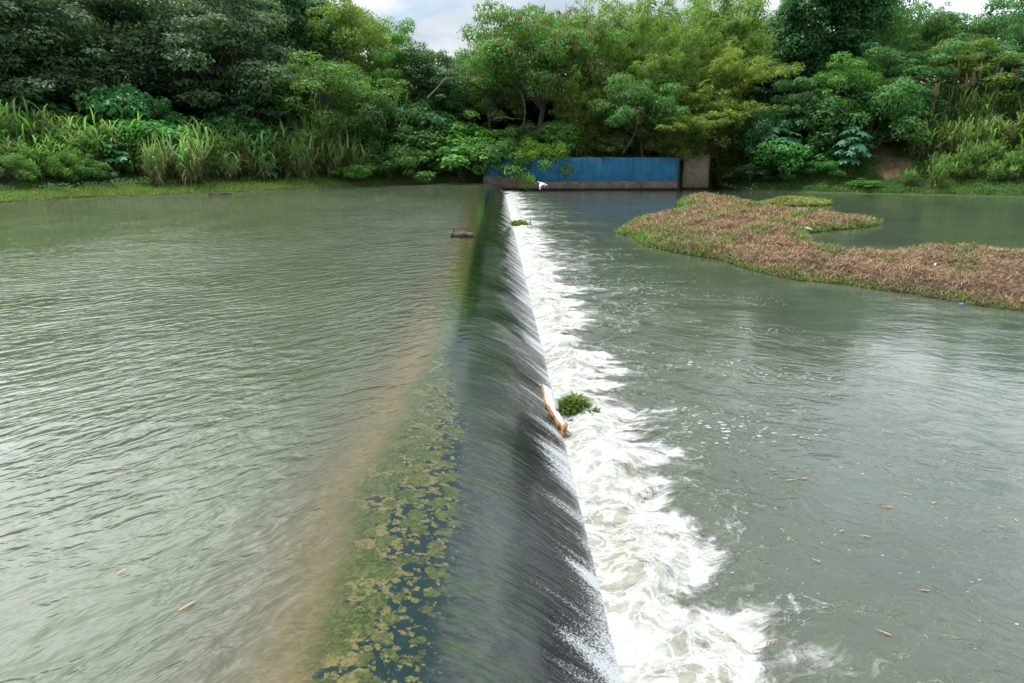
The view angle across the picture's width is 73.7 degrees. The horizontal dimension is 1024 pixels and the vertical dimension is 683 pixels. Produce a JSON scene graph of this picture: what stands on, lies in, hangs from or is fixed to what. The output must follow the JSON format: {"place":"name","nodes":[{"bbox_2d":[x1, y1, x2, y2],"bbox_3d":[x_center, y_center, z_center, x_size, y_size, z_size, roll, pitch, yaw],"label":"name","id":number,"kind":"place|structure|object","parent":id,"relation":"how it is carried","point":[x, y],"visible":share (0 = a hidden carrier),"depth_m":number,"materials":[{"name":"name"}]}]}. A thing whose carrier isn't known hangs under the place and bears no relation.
{"place":"outdoors","nodes":[
{"label":"outdoors","id":0,"kind":"place"},
{"bbox_2d":[0,97,62,155],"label":"cane grass","id":1,"kind":"structure","parent":0,"point":[42,127],"depth_m":49.31,"materials":[{"name":"green plant"}]},
{"bbox_2d":[0,183,483,682],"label":"river upstream","id":2,"kind":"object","parent":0,"point":[221,380],"visible":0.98,"depth_m":7.92,"materials":[{"name":"green liquid"}]},
{"bbox_2d":[294,183,621,682],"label":"weir","id":3,"kind":"object","parent":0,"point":[466,557],"visible":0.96,"depth_m":5.74,"materials":[{"name":"grey concrete"}]},
{"bbox_2d":[541,384,572,436],"bbox_3d":[0.552,0.946,9.404,0.294,0.417,1.066,-4,16,-13],"label":"broken board","id":4,"kind":"object","parent":3,"relation":"on","point":[553,413],"visible":1,"depth_m":9.16,"materials":[{"name":"white laminate"}]},
{"bbox_2d":[0,96,1023,203],"bbox_3d":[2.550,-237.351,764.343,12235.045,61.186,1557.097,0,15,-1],"label":"riverbank","id":5,"kind":"structure","parent":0,"point":[880,150],"depth_m":67.51,"materials":[{"name":"plant"}]},
{"bbox_2d":[0,153,41,184],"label":"leafy shrub","id":6,"kind":"object","parent":5,"relation":"on","point":[26,170],"visible":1,"depth_m":45.23,"materials":[{"name":"green plant"}]},
{"bbox_2d":[0,13,56,114],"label":"shade tree","id":7,"kind":"object","parent":5,"relation":"on","point":[4,78],"visible":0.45,"depth_m":52.24,"materials":[{"name":"green plant"}]},
{"bbox_2d":[0,88,88,131],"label":"understory bush","id":8,"kind":"object","parent":5,"relation":"on","point":[52,106],"visible":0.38,"depth_m":53.23,"materials":[{"name":"green plant"}]},
{"bbox_2d":[36,148,91,182],"bbox_3d":[-32.032,-12.300,48.882,3.562,3.092,3.200,-8,17,-27],"label":"leafy shrub","id":9,"kind":"object","parent":5,"relation":"on","point":[57,167],"visible":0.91,"depth_m":48.24,"materials":[{"name":"green plant"}]},
{"bbox_2d":[0,20,133,124],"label":"shade tree","id":10,"kind":"object","parent":5,"relation":"on","point":[99,56],"visible":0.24,"depth_m":55.17,"materials":[{"name":"green plant"}]},
{"bbox_2d":[37,115,112,174],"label":"cane grass","id":11,"kind":"structure","parent":5,"relation":"on","point":[98,135],"depth_m":50.21,"materials":[{"name":"green plant"}]},
{"bbox_2d":[0,0,174,101],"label":"shade tree","id":12,"kind":"object","parent":5,"relation":"on","point":[35,15],"visible":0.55,"depth_m":53.97,"materials":[{"name":"green plant"}]},
{"bbox_2d":[68,153,118,183],"bbox_3d":[-30.376,-12.318,49.649,2.866,2.673,3.315,-2,16,-7],"label":"leafy shrub","id":13,"kind":"object","parent":5,"relation":"on","point":[103,168],"visible":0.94,"depth_m":49.14,"materials":[{"name":"green plant"}]},
{"bbox_2d":[93,138,136,175],"bbox_3d":[-30.432,-13.935,52.232,3.340,3.208,3.682,-1,15,-4],"label":"broadleaf plant","id":14,"kind":"object","parent":5,"relation":"on","point":[119,158],"visible":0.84,"depth_m":51.28,"materials":[{"name":"green plant"}]},
{"bbox_2d":[90,112,158,175],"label":"cane grass","id":15,"kind":"structure","parent":5,"relation":"on","point":[132,161],"depth_m":52.23,"materials":[{"name":"green plant"}]},
{"bbox_2d":[71,83,192,130],"bbox_3d":[-30.748,-16.846,56.550,8.566,8.650,6.360,-6,17,-21],"label":"leafy shrub","id":16,"kind":"object","parent":5,"relation":"on","point":[128,102],"visible":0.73,"depth_m":54.10,"materials":[{"name":"green plant"}]},
{"bbox_2d":[1,0,268,100],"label":"shade tree","id":17,"kind":"object","parent":5,"relation":"on","point":[115,49],"visible":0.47,"depth_m":57.95,"materials":[{"name":"green plant"}]},
{"bbox_2d":[102,118,202,161],"bbox_3d":[-28.554,-15.311,55.757,7.539,5.439,10.154,2,15,5],"label":"leafy shrub","id":18,"kind":"object","parent":5,"relation":"on","point":[145,128],"visible":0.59,"depth_m":52.37,"materials":[{"name":"green plant"}]},
{"bbox_2d":[135,130,172,185],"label":"cane grass","id":19,"kind":"structure","parent":5,"relation":"on","point":[150,165],"depth_m":49.81,"materials":[{"name":"green plant"}]},
{"bbox_2d":[96,80,239,130],"bbox_3d":[-31.402,-21.052,64.720,14.702,6.742,14.796,-2,16,-8],"label":"understory bush","id":20,"kind":"object","parent":5,"relation":"on","point":[170,92],"visible":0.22,"depth_m":60.70,"materials":[{"name":"green plant"}]},
{"bbox_2d":[64,0,312,114],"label":"shade tree","id":21,"kind":"object","parent":5,"relation":"on","point":[256,29],"visible":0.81,"depth_m":58.07,"materials":[{"name":"green plant"}]},
{"bbox_2d":[161,124,215,185],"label":"cane grass","id":22,"kind":"structure","parent":5,"relation":"on","point":[187,169],"depth_m":51.80,"materials":[{"name":"green plant"}]},
{"bbox_2d":[168,116,226,178],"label":"cane grass","id":23,"kind":"structure","parent":5,"relation":"on","point":[211,149],"depth_m":54.32,"materials":[{"name":"green plant"}]},
{"bbox_2d":[204,151,254,179],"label":"bush","id":24,"kind":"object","parent":5,"relation":"on","point":[231,167],"depth_m":54.97,"materials":[{"name":"green plant"}]},
{"bbox_2d":[188,110,280,151],"bbox_3d":[-23.750,-17.034,60.139,8.432,6.636,6.260,4,16,15],"label":"leafy shrub","id":25,"kind":"object","parent":5,"relation":"on","point":[220,123],"visible":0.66,"depth_m":58.13,"materials":[{"name":"green plant"}]},
{"bbox_2d":[0,161,478,201],"bbox_3d":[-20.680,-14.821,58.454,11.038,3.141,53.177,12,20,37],"label":"shore grass","id":26,"kind":"structure","parent":5,"relation":"on","point":[74,192],"depth_m":51.13,"materials":[{"name":"green plant"}]},
{"bbox_2d":[200,65,310,134],"bbox_3d":[-22.439,-20.338,62.494,9.476,9.300,9.912,15,21,43],"label":"tiered tree","id":27,"kind":"object","parent":5,"relation":"on","point":[248,103],"visible":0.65,"depth_m":59.80,"materials":[{"name":"green plant"}]},
{"bbox_2d":[230,121,281,177],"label":"cane grass","id":28,"kind":"structure","parent":5,"relation":"on","point":[268,154],"depth_m":57.40,"materials":[{"name":"green plant"}]},
{"bbox_2d":[237,146,285,180],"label":"cane grass","id":29,"kind":"structure","parent":5,"relation":"on","point":[261,171],"depth_m":57.07,"materials":[{"name":"green plant"}]},
{"bbox_2d":[235,0,342,125],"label":"vine tree","id":30,"kind":"object","parent":5,"relation":"on","point":[295,10],"visible":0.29,"depth_m":68.04,"materials":[{"name":"green plant"}]},
{"bbox_2d":[259,123,318,175],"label":"cane grass","id":31,"kind":"structure","parent":5,"relation":"on","point":[281,153],"depth_m":59.27,"materials":[{"name":"green plant"}]},
{"bbox_2d":[277,131,325,179],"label":"cane grass","id":32,"kind":"structure","parent":5,"relation":"on","point":[303,164],"depth_m":58.88,"materials":[{"name":"green plant"}]},
{"bbox_2d":[280,68,334,173],"bbox_3d":[-18.595,-20.216,62.547,6.024,9.551,6.090,9,18,31],"label":"tree","id":33,"kind":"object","parent":5,"relation":"on","point":[313,104],"depth_m":61.87,"materials":[{"name":"plant"}]},
{"bbox_2d":[241,49,409,168],"bbox_3d":[-17.325,-21.056,64.562,15.078,10.521,14.450,13,20,40],"label":"umbrella tree","id":34,"kind":"object","parent":5,"relation":"on","point":[326,81],"visible":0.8,"depth_m":61.00,"materials":[{"name":"green plant"}]},
{"bbox_2d":[315,133,355,176],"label":"cane grass","id":35,"kind":"structure","parent":5,"relation":"on","point":[337,161],"depth_m":62.78,"materials":[{"name":"green plant"}]},
{"bbox_2d":[293,0,404,102],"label":"feathery tree","id":36,"kind":"object","parent":5,"relation":"on","point":[350,36],"visible":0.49,"depth_m":70.61,"materials":[{"name":"green plant"}]},
{"bbox_2d":[327,164,376,181],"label":"leafy shrub","id":37,"kind":"object","parent":5,"relation":"on","point":[353,171],"visible":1,"depth_m":61.63,"materials":[{"name":"green plant"}]},
{"bbox_2d":[341,6,416,87],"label":"feathery tree","id":38,"kind":"object","parent":5,"relation":"on","point":[404,29],"visible":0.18,"depth_m":78.51,"materials":[{"name":"green plant"}]},
{"bbox_2d":[330,87,431,169],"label":"leafy shrub","id":39,"kind":"object","parent":5,"relation":"on","point":[391,111],"visible":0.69,"depth_m":65.80,"materials":[{"name":"green plant"}]},
{"bbox_2d":[366,32,416,100],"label":"tiered tree","id":40,"kind":"object","parent":5,"relation":"on","point":[379,57],"visible":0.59,"depth_m":70.78,"materials":[{"name":"green plant"}]},
{"bbox_2d":[363,148,435,180],"bbox_3d":[-11.470,-17.027,66.846,8.080,3.685,8.995,-2,16,-8],"label":"leafy shrub","id":41,"kind":"object","parent":5,"relation":"on","point":[383,164],"visible":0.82,"depth_m":64.70,"materials":[{"name":"green plant"}]},
{"bbox_2d":[366,39,449,155],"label":"tree","id":42,"kind":"object","parent":5,"relation":"on","point":[419,58],"visible":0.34,"depth_m":71.45,"materials":[{"name":"green plant"}]},
{"bbox_2d":[367,114,453,169],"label":"leafy shrub","id":43,"kind":"object","parent":5,"relation":"on","point":[431,140],"visible":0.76,"depth_m":67.90,"materials":[{"name":"green plant"}]},
{"bbox_2d":[389,104,471,158],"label":"leafy shrub","id":44,"kind":"object","parent":5,"relation":"on","point":[434,118],"visible":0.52,"depth_m":70.03,"materials":[{"name":"green plant"}]},
{"bbox_2d":[387,64,477,123],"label":"tree","id":45,"kind":"object","parent":5,"relation":"on","point":[454,83],"visible":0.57,"depth_m":72.11,"materials":[{"name":"green plant"}]},
{"bbox_2d":[420,140,496,179],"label":"leafy shrub","id":46,"kind":"object","parent":5,"relation":"on","point":[464,155],"visible":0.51,"depth_m":68.11,"materials":[{"name":"green plant"}]},
{"bbox_2d":[425,110,514,168],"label":"leafy shrub","id":47,"kind":"object","parent":5,"relation":"on","point":[478,134],"visible":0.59,"depth_m":70.47,"materials":[{"name":"green plant"}]},
{"bbox_2d":[444,61,534,130],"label":"pod tree","id":48,"kind":"object","parent":5,"relation":"on","point":[510,97],"visible":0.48,"depth_m":74.02,"materials":[{"name":"green plant"}]},
{"bbox_2d":[435,86,551,132],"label":"understory bush","id":49,"kind":"object","parent":5,"relation":"on","point":[515,121],"visible":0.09,"depth_m":80.53,"materials":[{"name":"green plant"}]},
{"bbox_2d":[468,128,533,179],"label":"leafy shrub","id":50,"kind":"object","parent":5,"relation":"on","point":[500,150],"visible":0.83,"depth_m":67.51,"materials":[{"name":"green plant"}]},
{"bbox_2d":[495,122,551,153],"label":"leafy shrub","id":51,"kind":"object","parent":5,"relation":"on","point":[524,131],"visible":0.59,"depth_m":70.71,"materials":[{"name":"green plant"}]},
{"bbox_2d":[510,137,575,189],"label":"leafy shrub","id":52,"kind":"object","parent":5,"relation":"on","point":[547,151],"visible":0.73,"depth_m":67.95,"materials":[{"name":"green plant"}]},
{"bbox_2d":[453,0,637,140],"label":"pod tree","id":53,"kind":"object","parent":5,"relation":"on","point":[509,41],"visible":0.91,"depth_m":69.33,"materials":[{"name":"green plant"}]},
{"bbox_2d":[478,91,624,130],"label":"understory bush","id":54,"kind":"object","parent":5,"relation":"on","point":[535,112],"visible":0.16,"depth_m":79.50,"materials":[{"name":"green plant"}]},
{"bbox_2d":[527,113,592,155],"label":"leafy shrub","id":55,"kind":"object","parent":5,"relation":"on","point":[563,133],"visible":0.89,"depth_m":69.96,"materials":[{"name":"green plant"}]},
{"bbox_2d":[483,157,678,189],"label":"retaining wall","id":56,"kind":"structure","parent":5,"relation":"on","point":[630,173],"depth_m":69.28,"materials":[{"name":"paint"}]},
{"bbox_2d":[529,64,635,156],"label":"tree","id":57,"kind":"object","parent":5,"relation":"on","point":[580,94],"visible":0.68,"depth_m":70.99,"materials":[{"name":"green plant"}]},
{"bbox_2d":[555,97,631,151],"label":"bamboo clump","id":58,"kind":"object","parent":5,"relation":"on","point":[591,117],"visible":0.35,"depth_m":71.68,"materials":[{"name":"green plant"}]},
{"bbox_2d":[515,0,680,102],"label":"bamboo clump","id":59,"kind":"object","parent":5,"relation":"on","point":[600,35],"visible":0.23,"depth_m":71.50,"materials":[{"name":"green plant"}]},
{"bbox_2d":[589,128,636,156],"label":"leafy shrub","id":60,"kind":"object","parent":5,"relation":"on","point":[614,142],"visible":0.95,"depth_m":70.21,"materials":[{"name":"green plant"}]},
{"bbox_2d":[604,124,663,156],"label":"leafy shrub","id":61,"kind":"object","parent":5,"relation":"on","point":[639,131],"visible":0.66,"depth_m":70.35,"materials":[{"name":"green plant"}]},
{"bbox_2d":[586,68,705,156],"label":"pod tree","id":62,"kind":"object","parent":5,"relation":"on","point":[641,97],"visible":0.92,"depth_m":67.42,"materials":[{"name":"green plant"}]},
{"bbox_2d":[605,38,732,151],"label":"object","id":63,"kind":"object","parent":5,"relation":"on","point":[679,74],"visible":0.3,"depth_m":70.36,"materials":[{"name":"green plant"}]},
{"bbox_2d":[646,128,691,159],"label":"leafy shrub","id":64,"kind":"object","parent":5,"relation":"on","point":[668,139],"visible":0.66,"depth_m":68.50,"materials":[{"name":"green plant"}]},
{"bbox_2d":[625,110,734,159],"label":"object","id":65,"kind":"object","parent":5,"relation":"on","point":[678,129],"visible":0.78,"depth_m":68.27,"materials":[{"name":"green plant"}]},
{"bbox_2d":[586,0,777,141],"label":"bamboo clump","id":66,"kind":"object","parent":5,"relation":"on","point":[696,37],"visible":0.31,"depth_m":72.84,"materials":[{"name":"green plant"}]},
{"bbox_2d":[681,155,709,188],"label":"wing wall","id":67,"kind":"structure","parent":5,"relation":"on","point":[695,173],"depth_m":71.06,"materials":[{"name":"concrete"}]},
{"bbox_2d":[654,95,788,157],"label":"bamboo clump","id":68,"kind":"object","parent":5,"relation":"on","point":[730,111],"visible":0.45,"depth_m":69.81,"materials":[{"name":"green plant"}]},
{"bbox_2d":[641,36,805,105],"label":"bamboo clump","id":69,"kind":"object","parent":5,"relation":"on","point":[742,79],"visible":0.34,"depth_m":71.86,"materials":[{"name":"green plant"}]},
{"bbox_2d":[676,78,786,153],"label":"bamboo clump","id":70,"kind":"object","parent":5,"relation":"on","point":[693,97],"visible":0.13,"depth_m":70.72,"materials":[{"name":"green plant"}]},
{"bbox_2d":[711,105,762,181],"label":"bamboo clump","id":71,"kind":"object","parent":5,"relation":"on","point":[716,161],"visible":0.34,"depth_m":73.50,"materials":[{"name":"green plant"}]},
{"bbox_2d":[647,0,837,94],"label":"bamboo clump","id":72,"kind":"object","parent":5,"relation":"on","point":[756,42],"visible":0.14,"depth_m":78.48,"materials":[{"name":"green plant"}]},
{"bbox_2d":[722,159,774,181],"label":"leafy shrub","id":73,"kind":"object","parent":5,"relation":"on","point":[754,169],"visible":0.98,"depth_m":68.66,"materials":[{"name":"green plant"}]},
{"bbox_2d":[731,103,802,171],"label":"leafy shrub","id":74,"kind":"object","parent":5,"relation":"on","point":[770,121],"visible":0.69,"depth_m":69.47,"materials":[{"name":"green plant"}]},
{"bbox_2d":[734,125,801,168],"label":"castor plant","id":75,"kind":"object","parent":5,"relation":"on","point":[781,138],"visible":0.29,"depth_m":68.53,"materials":[{"name":"green plant"}]},
{"bbox_2d":[741,55,822,130],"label":"vine tree","id":76,"kind":"object","parent":5,"relation":"on","point":[765,96],"visible":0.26,"depth_m":74.35,"materials":[{"name":"green plant"}]},
{"bbox_2d":[743,139,832,178],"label":"leafy shrub","id":77,"kind":"object","parent":5,"relation":"on","point":[763,150],"visible":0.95,"depth_m":67.02,"materials":[{"name":"green plant"}]},
{"bbox_2d":[770,66,822,135],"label":"umbrella tree","id":78,"kind":"object","parent":5,"relation":"on","point":[803,85],"visible":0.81,"depth_m":70.26,"materials":[{"name":"green plant"}]},
{"bbox_2d":[777,160,847,179],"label":"leafy shrub","id":79,"kind":"object","parent":5,"relation":"on","point":[827,167],"visible":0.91,"depth_m":67.30,"materials":[{"name":"green plant"}]},
{"bbox_2d":[768,0,895,136],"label":"vine tree","id":80,"kind":"object","parent":5,"relation":"on","point":[796,38],"visible":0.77,"depth_m":72.14,"materials":[{"name":"green plant"}]},
{"bbox_2d":[786,84,885,153],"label":"leafy shrub","id":81,"kind":"object","parent":5,"relation":"on","point":[828,129],"visible":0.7,"depth_m":69.36,"materials":[{"name":"green plant"}]},
{"bbox_2d":[826,126,877,176],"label":"castor plant","id":82,"kind":"object","parent":5,"relation":"on","point":[851,147],"visible":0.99,"depth_m":66.69,"materials":[{"name":"green plant"}]},
{"bbox_2d":[779,0,929,126],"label":"feathery tree","id":83,"kind":"object","parent":5,"relation":"on","point":[895,5],"visible":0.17,"depth_m":74.11,"materials":[{"name":"green plant"}]},
{"bbox_2d":[796,51,913,149],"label":"tree","id":84,"kind":"object","parent":5,"relation":"on","point":[843,73],"visible":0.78,"depth_m":69.05,"materials":[{"name":"green plant"}]},
{"bbox_2d":[799,76,932,157],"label":"leafy shrub","id":85,"kind":"object","parent":5,"relation":"on","point":[894,96],"visible":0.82,"depth_m":67.31,"materials":[{"name":"green plant"}]},
{"bbox_2d":[716,131,1023,194],"bbox_3d":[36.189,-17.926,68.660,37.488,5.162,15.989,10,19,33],"label":"bank grass","id":86,"kind":"structure","parent":5,"relation":"on","point":[964,190],"depth_m":65.60,"materials":[{"name":"green plant"}]},
{"bbox_2d":[842,40,973,135],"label":"tree","id":87,"kind":"object","parent":5,"relation":"on","point":[893,59],"visible":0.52,"depth_m":68.73,"materials":[{"name":"green plant"}]},
{"bbox_2d":[868,0,967,124],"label":"bamboo clump","id":88,"kind":"object","parent":5,"relation":"on","point":[915,32],"visible":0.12,"depth_m":78.40,"materials":[{"name":"green plant"}]},
{"bbox_2d":[894,118,949,157],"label":"cane grass","id":89,"kind":"structure","parent":5,"relation":"on","point":[921,148],"depth_m":67.50,"materials":[{"name":"green plant"}]},
{"bbox_2d":[925,154,950,188],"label":"cane grass","id":90,"kind":"structure","parent":5,"relation":"on","point":[937,178],"depth_m":62.19,"materials":[{"name":"green plant"}]},
{"bbox_2d":[925,116,963,157],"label":"cane grass","id":91,"kind":"structure","parent":5,"relation":"on","point":[941,148],"depth_m":66.75,"materials":[{"name":"green plant"}]},
{"bbox_2d":[902,0,1008,87],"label":"feathery tree","id":92,"kind":"object","parent":5,"relation":"on","point":[958,29],"visible":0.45,"depth_m":75.88,"materials":[{"name":"green plant"}]},
{"bbox_2d":[939,61,972,135],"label":"cane grass","id":93,"kind":"structure","parent":5,"relation":"on","point":[959,110],"depth_m":67.92,"materials":[{"name":"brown plant"}]},
{"bbox_2d":[912,38,1023,102],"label":"tree","id":94,"kind":"object","parent":5,"relation":"on","point":[969,63],"visible":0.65,"depth_m":67.83,"materials":[{"name":"green plant"}]},
{"bbox_2d":[966,62,1003,129],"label":"cane grass","id":95,"kind":"structure","parent":5,"relation":"on","point":[982,102],"depth_m":66.79,"materials":[{"name":"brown plant"}]},
{"bbox_2d":[969,44,1023,101],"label":"tree","id":96,"kind":"object","parent":5,"relation":"on","point":[1019,64],"visible":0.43,"depth_m":67.21,"materials":[{"name":"green plant"}]},
{"bbox_2d":[973,0,1023,70],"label":"feathery tree","id":97,"kind":"object","parent":5,"relation":"on","point":[999,22],"visible":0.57,"depth_m":73.09,"materials":[{"name":"green plant"}]},
{"bbox_2d":[979,68,1021,130],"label":"cane grass","id":98,"kind":"structure","parent":5,"relation":"on","point":[1005,103],"depth_m":66.82,"materials":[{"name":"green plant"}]},
{"bbox_2d":[981,109,1023,151],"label":"cane grass","id":99,"kind":"structure","parent":5,"relation":"on","point":[1011,138],"depth_m":64.84,"materials":[{"name":"green plant"}]},
{"bbox_2d":[53,0,1022,92],"label":"sky","id":100,"kind":"structure","parent":0,"point":[438,22],"materials":[{"name":"white"}]},
{"bbox_2d":[504,187,1023,682],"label":"river downstream","id":101,"kind":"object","parent":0,"point":[716,389],"visible":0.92,"depth_m":8.65,"materials":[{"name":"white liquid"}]},
{"bbox_2d":[555,390,601,420],"bbox_3d":[0.907,0.902,9.820,0.805,0.360,0.941,5,16,17],"label":"water hyacinth","id":102,"kind":"object","parent":101,"relation":"on","point":[575,402],"visible":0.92,"depth_m":9.76,"materials":[{"name":"green plant"}]},
{"bbox_2d":[762,195,831,206],"bbox_3d":[20.880,-10.505,50.646,6.156,0.894,6.404,0,15,-1],"label":"floating plant mat","id":103,"kind":"object","parent":101,"relation":"on","point":[792,201],"visible":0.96,"depth_m":49.04,"materials":[{"name":"green plant"}]},
{"bbox_2d":[614,191,1023,310],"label":"floating plant mat","id":104,"kind":"object","parent":101,"relation":"on","point":[767,238],"visible":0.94,"depth_m":23.73,"materials":[{"name":"brown plant"}]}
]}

